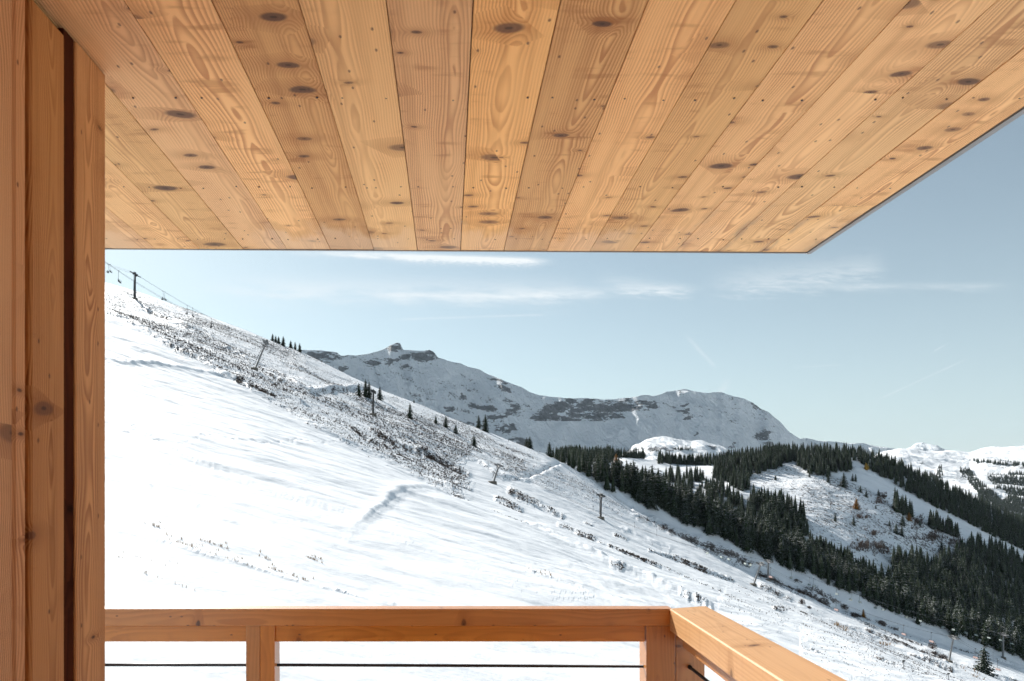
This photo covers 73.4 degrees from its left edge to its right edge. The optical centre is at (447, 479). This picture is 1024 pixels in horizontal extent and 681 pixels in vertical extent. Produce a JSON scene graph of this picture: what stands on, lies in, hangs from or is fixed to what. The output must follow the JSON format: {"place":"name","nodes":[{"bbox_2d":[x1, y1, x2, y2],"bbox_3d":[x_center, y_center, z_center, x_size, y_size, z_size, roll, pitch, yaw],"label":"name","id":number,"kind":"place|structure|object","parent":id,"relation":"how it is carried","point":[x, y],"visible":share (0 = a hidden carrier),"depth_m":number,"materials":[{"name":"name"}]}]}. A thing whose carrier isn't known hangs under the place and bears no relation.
{"place":"outdoors","nodes":[
{"label":"outdoors","id":0,"kind":"place"},
{"bbox_2d":[105,283,1023,680],"bbox_3d":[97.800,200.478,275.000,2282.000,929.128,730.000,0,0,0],"label":"snow slope","id":1,"kind":"structure","parent":0,"point":[197,453],"depth_m":73.38,"materials":[{"name":"white snow"}]},
{"bbox_2d":[130,271,140,299],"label":"lift pylon","id":2,"kind":"object","parent":1,"relation":"on","point":[134,284],"visible":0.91,"depth_m":297.08,"materials":[{"name":"metal"}]},
{"bbox_2d":[123,270,1019,641],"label":"haul rope","id":3,"kind":"object","parent":2,"relation":"attached to","point":[491,454],"visible":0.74,"depth_m":240.76,"materials":[{"name":"metal"}]},
{"bbox_2d":[250,339,268,370],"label":"lift pylon","id":4,"kind":"object","parent":1,"relation":"on","point":[266,342],"visible":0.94,"depth_m":198.38,"materials":[{"name":"metal"}]},
{"bbox_2d":[105,261,1023,672],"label":"haul rope","id":5,"kind":"object","parent":4,"relation":"attached to","point":[545,487],"visible":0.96,"depth_m":200.77,"materials":[{"name":"metal"}]},
{"bbox_2d":[108,264,1023,673],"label":"haul rope","id":6,"kind":"object","parent":4,"relation":"attached to","point":[458,450],"visible":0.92,"depth_m":204.15,"materials":[{"name":"metal"}]},
{"bbox_2d":[355,384,363,396],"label":"spruce","id":7,"kind":"object","parent":1,"relation":"on","point":[358,392],"visible":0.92,"depth_m":265.93,"materials":[{"name":"green plant"}]},
{"bbox_2d":[361,379,368,397],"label":"spruce","id":8,"kind":"object","parent":1,"relation":"on","point":[365,390],"visible":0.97,"depth_m":270.44,"materials":[{"name":"green plant"}]},
{"bbox_2d":[367,384,372,398],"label":"spruce","id":9,"kind":"object","parent":1,"relation":"on","point":[369,393],"visible":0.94,"depth_m":271.36,"materials":[{"name":"green plant"}]},
{"bbox_2d":[370,389,376,416],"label":"lift pylon","id":10,"kind":"object","parent":1,"relation":"on","point":[373,391],"visible":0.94,"depth_m":221.67,"materials":[{"name":"metal"}]},
{"bbox_2d":[376,388,383,400],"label":"spruce","id":11,"kind":"object","parent":1,"relation":"on","point":[379,394],"visible":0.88,"depth_m":286.85,"materials":[{"name":"green plant"}]},
{"bbox_2d":[406,406,413,418],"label":"spruce","id":12,"kind":"object","parent":1,"relation":"on","point":[410,410],"visible":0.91,"depth_m":259.81,"materials":[{"name":"green plant"}]},
{"bbox_2d":[471,435,475,446],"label":"spruce","id":13,"kind":"object","parent":1,"relation":"on","point":[473,441],"visible":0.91,"depth_m":262.79,"materials":[{"name":"green plant"}]},
{"bbox_2d":[481,414,488,432],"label":"spruce","id":14,"kind":"object","parent":1,"relation":"on","point":[485,426],"visible":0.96,"depth_m":331.79,"materials":[{"name":"green plant"}]},
{"bbox_2d":[488,463,502,484],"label":"lift pylon","id":15,"kind":"object","parent":1,"relation":"on","point":[498,465],"visible":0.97,"depth_m":185.14,"materials":[{"name":"metal"}]},
{"bbox_2d":[526,438,533,449],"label":"spruce","id":16,"kind":"object","parent":1,"relation":"on","point":[529,444],"visible":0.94,"depth_m":331.94,"materials":[{"name":"green plant"}]},
{"bbox_2d":[546,442,554,457],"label":"spruce","id":17,"kind":"object","parent":1,"relation":"on","point":[549,453],"visible":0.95,"depth_m":329.51,"materials":[{"name":"green plant"}]},
{"bbox_2d":[117,521,984,679],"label":"dry grass","id":18,"kind":"structure","parent":1,"relation":"on","point":[226,542],"depth_m":29.90,"materials":[{"name":"brown plant"}]},
{"bbox_2d":[105,288,1015,680],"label":"heather scrub","id":19,"kind":"object","parent":1,"relation":"on","point":[371,420],"visible":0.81,"depth_m":208.19,"materials":[{"name":"plant"}]},
{"bbox_2d":[597,493,605,520],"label":"lift pylon","id":20,"kind":"object","parent":1,"relation":"on","point":[600,495],"visible":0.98,"depth_m":219.37,"materials":[{"name":"metal"}]},
{"bbox_2d":[110,264,1019,640],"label":"haul rope","id":21,"kind":"object","parent":20,"relation":"attached to","point":[588,490],"visible":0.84,"depth_m":247.14,"materials":[{"name":"metal"}]},
{"bbox_2d":[599,451,609,477],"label":"spruce","id":22,"kind":"object","parent":1,"relation":"on","point":[603,457],"visible":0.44,"depth_m":353.13,"materials":[{"name":"green plant"}]},
{"bbox_2d":[609,456,624,487],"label":"spruce","id":23,"kind":"object","parent":1,"relation":"on","point":[618,468],"visible":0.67,"depth_m":344.01,"materials":[{"name":"green plant"}]},
{"bbox_2d":[623,460,632,493],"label":"spruce","id":24,"kind":"object","parent":1,"relation":"on","point":[628,487],"visible":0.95,"depth_m":338.74,"materials":[{"name":"green plant"}]},
{"bbox_2d":[629,460,637,492],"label":"spruce","id":25,"kind":"object","parent":1,"relation":"on","point":[633,468],"visible":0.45,"depth_m":344.43,"materials":[{"name":"green plant"}]},
{"bbox_2d":[630,470,646,502],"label":"spruce","id":26,"kind":"object","parent":1,"relation":"on","point":[641,491],"visible":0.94,"depth_m":335.33,"materials":[{"name":"green plant"}]},
{"bbox_2d":[643,469,654,496],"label":"spruce","id":27,"kind":"object","parent":1,"relation":"on","point":[645,479],"visible":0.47,"depth_m":344.91,"materials":[{"name":"green plant"}]},
{"bbox_2d":[643,480,659,510],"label":"spruce","id":28,"kind":"object","parent":1,"relation":"on","point":[650,502],"visible":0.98,"depth_m":334.28,"materials":[{"name":"green plant"}]},
{"bbox_2d":[648,466,655,487],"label":"spruce","id":29,"kind":"object","parent":1,"relation":"on","point":[651,472],"visible":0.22,"depth_m":355.47,"materials":[{"name":"green plant"}]},
{"bbox_2d":[652,468,671,508],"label":"spruce","id":30,"kind":"object","parent":1,"relation":"on","point":[657,485],"visible":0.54,"depth_m":343.05,"materials":[{"name":"green plant"}]},
{"bbox_2d":[657,479,667,508],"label":"spruce","id":31,"kind":"object","parent":1,"relation":"on","point":[661,500],"visible":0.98,"depth_m":338.55,"materials":[{"name":"green plant"}]},
{"bbox_2d":[663,479,670,511],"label":"spruce","id":32,"kind":"object","parent":1,"relation":"on","point":[666,502],"visible":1,"depth_m":337.69,"materials":[{"name":"green plant"}]},
{"bbox_2d":[668,484,676,510],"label":"spruce","id":33,"kind":"object","parent":1,"relation":"on","point":[671,489],"visible":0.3,"depth_m":344.18,"materials":[{"name":"green plant"}]},
{"bbox_2d":[668,490,680,517],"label":"spruce","id":34,"kind":"object","parent":1,"relation":"on","point":[673,509],"visible":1,"depth_m":336.03,"materials":[{"name":"green plant"}]},
{"bbox_2d":[675,490,681,515],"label":"spruce","id":35,"kind":"object","parent":1,"relation":"on","point":[678,498],"visible":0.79,"depth_m":338.66,"materials":[{"name":"green plant"}]},
{"bbox_2d":[679,482,687,503],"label":"spruce","id":36,"kind":"object","parent":1,"relation":"on","point":[683,491],"visible":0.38,"depth_m":347.85,"materials":[{"name":"green plant"}]},
{"bbox_2d":[681,486,691,511],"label":"spruce","id":37,"kind":"object","parent":1,"relation":"on","point":[687,496],"visible":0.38,"depth_m":344.50,"materials":[{"name":"green plant"}]},
{"bbox_2d":[679,495,694,525],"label":"spruce","id":38,"kind":"object","parent":1,"relation":"on","point":[685,518],"visible":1,"depth_m":334.81,"materials":[{"name":"green plant"}]},
{"bbox_2d":[688,488,700,516],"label":"spruce","id":39,"kind":"object","parent":1,"relation":"on","point":[690,493],"visible":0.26,"depth_m":348.18,"materials":[{"name":"green plant"}]},
{"bbox_2d":[688,496,704,526],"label":"spruce","id":40,"kind":"object","parent":1,"relation":"on","point":[695,510],"visible":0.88,"depth_m":336.83,"materials":[{"name":"green plant"}]},
{"bbox_2d":[697,496,703,523],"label":"spruce","id":41,"kind":"object","parent":1,"relation":"on","point":[700,503],"visible":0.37,"depth_m":348.32,"materials":[{"name":"green plant"}]},
{"bbox_2d":[701,503,712,527],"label":"spruce","id":42,"kind":"object","parent":1,"relation":"on","point":[705,514],"visible":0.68,"depth_m":339.41,"materials":[{"name":"green plant"}]},
{"bbox_2d":[700,489,713,518],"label":"spruce","id":43,"kind":"object","parent":1,"relation":"on","point":[705,498],"visible":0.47,"depth_m":347.45,"materials":[{"name":"green plant"}]},
{"bbox_2d":[701,496,712,519],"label":"spruce","id":44,"kind":"object","parent":1,"relation":"on","point":[708,506],"visible":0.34,"depth_m":345.97,"materials":[{"name":"green plant"}]},
{"bbox_2d":[710,505,725,534],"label":"spruce","id":45,"kind":"object","parent":1,"relation":"on","point":[716,521],"visible":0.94,"depth_m":337.81,"materials":[{"name":"green plant"}]},
{"bbox_2d":[712,494,723,512],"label":"spruce","id":46,"kind":"object","parent":1,"relation":"on","point":[717,501],"visible":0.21,"depth_m":353.99,"materials":[{"name":"green plant"}]},
{"bbox_2d":[714,500,730,532],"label":"spruce","id":47,"kind":"object","parent":1,"relation":"on","point":[719,507],"visible":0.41,"depth_m":345.25,"materials":[{"name":"green plant"}]},
{"bbox_2d":[719,507,732,540],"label":"spruce","id":48,"kind":"object","parent":1,"relation":"on","point":[726,535],"visible":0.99,"depth_m":337.08,"materials":[{"name":"green plant"}]},
{"bbox_2d":[721,501,730,531],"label":"spruce","id":49,"kind":"object","parent":1,"relation":"on","point":[725,503],"visible":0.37,"depth_m":345.07,"materials":[{"name":"green plant"}]},
{"bbox_2d":[727,507,741,537],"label":"spruce","id":50,"kind":"object","parent":1,"relation":"on","point":[733,518],"visible":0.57,"depth_m":348.72,"materials":[{"name":"green plant"}]},
{"bbox_2d":[737,512,750,539],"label":"spruce","id":51,"kind":"object","parent":1,"relation":"on","point":[741,523],"visible":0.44,"depth_m":349.44,"materials":[{"name":"green plant"}]},
{"bbox_2d":[738,520,755,553],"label":"spruce","id":52,"kind":"object","parent":1,"relation":"on","point":[745,540],"visible":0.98,"depth_m":335.23,"materials":[{"name":"green plant"}]},
{"bbox_2d":[750,562,765,586],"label":"lift pylon","id":53,"kind":"object","parent":1,"relation":"on","point":[760,564],"visible":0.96,"depth_m":235.70,"materials":[{"name":"metal"}]},
{"bbox_2d":[756,519,764,542],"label":"spruce","id":54,"kind":"object","parent":1,"relation":"on","point":[761,524],"visible":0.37,"depth_m":359.09,"materials":[{"name":"green plant"}]},
{"bbox_2d":[758,526,772,559],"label":"spruce","id":55,"kind":"object","parent":1,"relation":"on","point":[762,543],"visible":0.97,"depth_m":336.51,"materials":[{"name":"green plant"}]},
{"bbox_2d":[761,530,775,561],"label":"spruce","id":56,"kind":"object","parent":1,"relation":"on","point":[769,552],"visible":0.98,"depth_m":335.63,"materials":[{"name":"green plant"}]},
{"bbox_2d":[764,559,772,581],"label":"lift pylon","id":57,"kind":"object","parent":1,"relation":"on","point":[768,562],"visible":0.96,"depth_m":291.61,"materials":[{"name":"metal"}]},
{"bbox_2d":[765,523,777,553],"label":"spruce","id":58,"kind":"object","parent":1,"relation":"on","point":[768,528],"visible":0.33,"depth_m":347.03,"materials":[{"name":"green plant"}]},
{"bbox_2d":[771,524,778,549],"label":"spruce","id":59,"kind":"object","parent":1,"relation":"on","point":[774,530],"visible":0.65,"depth_m":346.62,"materials":[{"name":"green plant"}]},
{"bbox_2d":[774,536,788,566],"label":"spruce","id":60,"kind":"object","parent":1,"relation":"on","point":[781,558],"visible":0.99,"depth_m":336.61,"materials":[{"name":"green plant"}]},
{"bbox_2d":[772,528,793,560],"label":"spruce","id":61,"kind":"object","parent":1,"relation":"on","point":[780,534],"visible":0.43,"depth_m":345.07,"materials":[{"name":"green plant"}]},
{"bbox_2d":[784,534,795,562],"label":"spruce","id":62,"kind":"object","parent":1,"relation":"on","point":[788,545],"visible":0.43,"depth_m":344.90,"materials":[{"name":"green plant"}]},
{"bbox_2d":[790,538,798,563],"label":"spruce","id":63,"kind":"object","parent":1,"relation":"on","point":[794,547],"visible":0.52,"depth_m":345.02,"materials":[{"name":"green plant"}]},
{"bbox_2d":[795,533,802,549],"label":"spruce","id":64,"kind":"object","parent":1,"relation":"on","point":[799,538],"visible":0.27,"depth_m":357.66,"materials":[{"name":"green plant"}]},
{"bbox_2d":[797,536,811,567],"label":"spruce","id":65,"kind":"object","parent":1,"relation":"on","point":[803,541],"visible":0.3,"depth_m":354.46,"materials":[{"name":"green plant"}]},
{"bbox_2d":[803,540,811,568],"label":"spruce","id":66,"kind":"object","parent":1,"relation":"on","point":[808,559],"visible":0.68,"depth_m":346.85,"materials":[{"name":"green plant"}]},
{"bbox_2d":[817,548,832,574],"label":"spruce","id":67,"kind":"object","parent":1,"relation":"on","point":[820,554],"visible":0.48,"depth_m":347.40,"materials":[{"name":"green plant"}]},
{"bbox_2d":[830,554,840,580],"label":"spruce","id":68,"kind":"object","parent":1,"relation":"on","point":[835,563],"visible":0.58,"depth_m":347.03,"materials":[{"name":"green plant"}]},
{"bbox_2d":[842,558,852,585],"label":"spruce","id":69,"kind":"object","parent":1,"relation":"on","point":[846,569],"visible":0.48,"depth_m":358.43,"materials":[{"name":"green plant"}]},
{"bbox_2d":[853,562,864,580],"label":"spruce","id":70,"kind":"object","parent":1,"relation":"on","point":[857,569],"visible":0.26,"depth_m":360.58,"materials":[{"name":"green plant"}]},
{"bbox_2d":[862,567,868,592],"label":"spruce","id":71,"kind":"object","parent":1,"relation":"on","point":[866,574],"visible":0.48,"depth_m":357.65,"materials":[{"name":"green plant"}]},
{"bbox_2d":[879,579,890,609],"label":"spruce","id":72,"kind":"object","parent":1,"relation":"on","point":[883,591],"visible":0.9,"depth_m":339.62,"materials":[{"name":"green plant"}]},
{"bbox_2d":[885,579,895,605],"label":"spruce","id":73,"kind":"object","parent":1,"relation":"on","point":[887,584],"visible":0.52,"depth_m":347.42,"materials":[{"name":"green plant"}]},
{"bbox_2d":[888,576,898,607],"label":"spruce","id":74,"kind":"object","parent":1,"relation":"on","point":[892,588],"visible":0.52,"depth_m":346.80,"materials":[{"name":"green plant"}]},
{"bbox_2d":[900,587,916,618],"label":"spruce","id":75,"kind":"object","parent":1,"relation":"on","point":[908,595],"visible":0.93,"depth_m":341.89,"materials":[{"name":"green plant"}]},
{"bbox_2d":[915,589,924,616],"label":"spruce","id":76,"kind":"object","parent":1,"relation":"on","point":[919,599],"visible":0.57,"depth_m":351.26,"materials":[{"name":"green plant"}]},
{"bbox_2d":[928,597,944,626],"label":"spruce","id":77,"kind":"object","parent":1,"relation":"on","point":[936,614],"visible":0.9,"depth_m":343.03,"materials":[{"name":"green plant"}]},
{"bbox_2d":[942,600,947,622],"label":"spruce","id":78,"kind":"object","parent":1,"relation":"on","point":[944,608],"visible":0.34,"depth_m":361.63,"materials":[{"name":"green plant"}]},
{"bbox_2d":[947,635,958,662],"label":"lift pylon","id":79,"kind":"object","parent":1,"relation":"on","point":[951,645],"visible":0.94,"depth_m":241.93,"materials":[{"name":"metal"}]},
{"bbox_2d":[948,610,961,638],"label":"spruce","id":80,"kind":"object","parent":1,"relation":"on","point":[956,632],"visible":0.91,"depth_m":339.02,"materials":[{"name":"green plant"}]},
{"bbox_2d":[957,605,968,623],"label":"spruce","id":81,"kind":"object","parent":1,"relation":"on","point":[960,609],"visible":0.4,"depth_m":352.82,"materials":[{"name":"green plant"}]},
{"bbox_2d":[968,608,977,635],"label":"spruce","id":82,"kind":"object","parent":1,"relation":"on","point":[973,622],"visible":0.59,"depth_m":351.77,"materials":[{"name":"green plant"}]},
{"bbox_2d":[974,611,983,628],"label":"spruce","id":83,"kind":"object","parent":1,"relation":"on","point":[979,616],"visible":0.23,"depth_m":362.92,"materials":[{"name":"green plant"}]},
{"bbox_2d":[973,646,997,676],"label":"spruce","id":84,"kind":"object","parent":1,"relation":"on","point":[983,665],"visible":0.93,"depth_m":252.95,"materials":[{"name":"green plant"}]},
{"bbox_2d":[985,615,1000,642],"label":"spruce","id":85,"kind":"object","parent":1,"relation":"on","point":[990,622],"visible":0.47,"depth_m":352.24,"materials":[{"name":"green plant"}]},
{"bbox_2d":[998,632,1008,659],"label":"lift pylon","id":86,"kind":"object","parent":1,"relation":"on","point":[1002,656],"visible":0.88,"depth_m":337.50,"materials":[{"name":"metal"}]},
{"bbox_2d":[1004,624,1015,654],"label":"spruce","id":87,"kind":"object","parent":1,"relation":"on","point":[1008,646],"visible":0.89,"depth_m":343.57,"materials":[{"name":"green plant"}]},
{"bbox_2d":[1013,627,1021,647],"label":"spruce","id":88,"kind":"object","parent":1,"relation":"on","point":[1016,632],"visible":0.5,"depth_m":352.84,"materials":[{"name":"green plant"}]},
{"bbox_2d":[105,114,1023,451],"label":"sky","id":89,"kind":"structure","parent":0,"point":[904,329],"materials":[{"name":"blue"}]},
{"bbox_2d":[297,343,886,455],"bbox_3d":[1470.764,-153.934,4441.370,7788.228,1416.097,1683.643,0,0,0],"label":"snowy mountain","id":90,"kind":"structure","parent":0,"point":[430,379],"depth_m":4139.01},
{"bbox_2d":[622,436,730,460],"bbox_3d":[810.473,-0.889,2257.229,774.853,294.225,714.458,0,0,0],"label":"sunlit knoll","id":91,"kind":"structure","parent":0,"point":[664,444],"depth_m":2177.66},
{"bbox_2d":[566,453,1023,625],"bbox_3d":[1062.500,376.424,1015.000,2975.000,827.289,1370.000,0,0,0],"label":"wooded hill","id":92,"kind":"structure","parent":0,"point":[793,481],"depth_m":718.28,"materials":[{"name":"white snow"}]},
{"bbox_2d":[775,492,783,516],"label":"spruce","id":93,"kind":"object","parent":92,"relation":"on","point":[779,501],"visible":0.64,"depth_m":616.31,"materials":[{"name":"green plant"}]},
{"bbox_2d":[552,441,1023,659],"bbox_3d":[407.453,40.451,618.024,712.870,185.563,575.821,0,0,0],"label":"spruce forest","id":94,"kind":"object","parent":92,"relation":"on","point":[976,587],"visible":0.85,"depth_m":641.31,"materials":[{"name":"green plant"}]},
{"bbox_2d":[787,496,797,518],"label":"spruce","id":95,"kind":"object","parent":92,"relation":"on","point":[791,506],"visible":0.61,"depth_m":614.49,"materials":[{"name":"green plant"}]},
{"bbox_2d":[839,473,848,488],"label":"spruce","id":96,"kind":"object","parent":92,"relation":"on","point":[843,483],"visible":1,"depth_m":747.72,"materials":[{"name":"green plant"}]},
{"bbox_2d":[851,498,861,509],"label":"larch","id":97,"kind":"object","parent":92,"relation":"on","point":[856,506],"visible":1,"depth_m":695.43,"materials":[{"name":"orange plant"}]},
{"bbox_2d":[753,469,965,555],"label":"hill scrub","id":98,"kind":"object","parent":92,"relation":"on","point":[930,535],"visible":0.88,"depth_m":683.92,"materials":[{"name":"plant"}]},
{"bbox_2d":[938,541,943,553],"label":"spruce","id":99,"kind":"object","parent":92,"relation":"on","point":[941,548],"visible":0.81,"depth_m":670.37,"materials":[{"name":"green plant"}]},
{"bbox_2d":[822,441,893,449],"bbox_3d":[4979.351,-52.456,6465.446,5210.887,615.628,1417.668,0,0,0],"label":"distant ridge","id":100,"kind":"structure","parent":0,"point":[860,444],"depth_m":6203.60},
{"bbox_2d":[906,442,945,450],"bbox_3d":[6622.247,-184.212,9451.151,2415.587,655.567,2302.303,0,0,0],"label":"distant peak","id":101,"kind":"structure","parent":0,"point":[920,446],"depth_m":9089.27,"materials":[{"name":"white snow"}]},
{"bbox_2d":[880,446,1023,515],"bbox_3d":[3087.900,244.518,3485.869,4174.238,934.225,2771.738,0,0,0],"label":"sunlit alp","id":102,"kind":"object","parent":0,"point":[951,461],"visible":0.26,"depth_m":3539.66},
{"bbox_2d":[635,445,1023,518],"bbox_3d":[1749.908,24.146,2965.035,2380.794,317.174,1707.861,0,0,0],"label":"distant forest","id":103,"kind":"object","parent":102,"relation":"on","point":[1013,505],"visible":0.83,"depth_m":2727.72,"materials":[{"name":"green plant"}]},
{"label":"balcony floor","id":104,"kind":"structure","parent":0,"visible":0},
{"bbox_2d":[0,0,104,680],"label":"plank wall","id":105,"kind":"structure","parent":104,"relation":"on","point":[52,352],"depth_m":1.47,"materials":[{"name":"brown wood"}]},
{"bbox_2d":[33,0,1023,253],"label":"roof overhang","id":106,"kind":"object","parent":105,"relation":"on","point":[701,126],"visible":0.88,"depth_m":1.90,"materials":[{"name":"brown wood"}]},
{"bbox_2d":[105,606,845,680],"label":"balcony railing","id":107,"kind":"object","parent":104,"relation":"on","point":[684,644],"visible":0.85,"depth_m":2.75,"materials":[{"name":"brown wood"}]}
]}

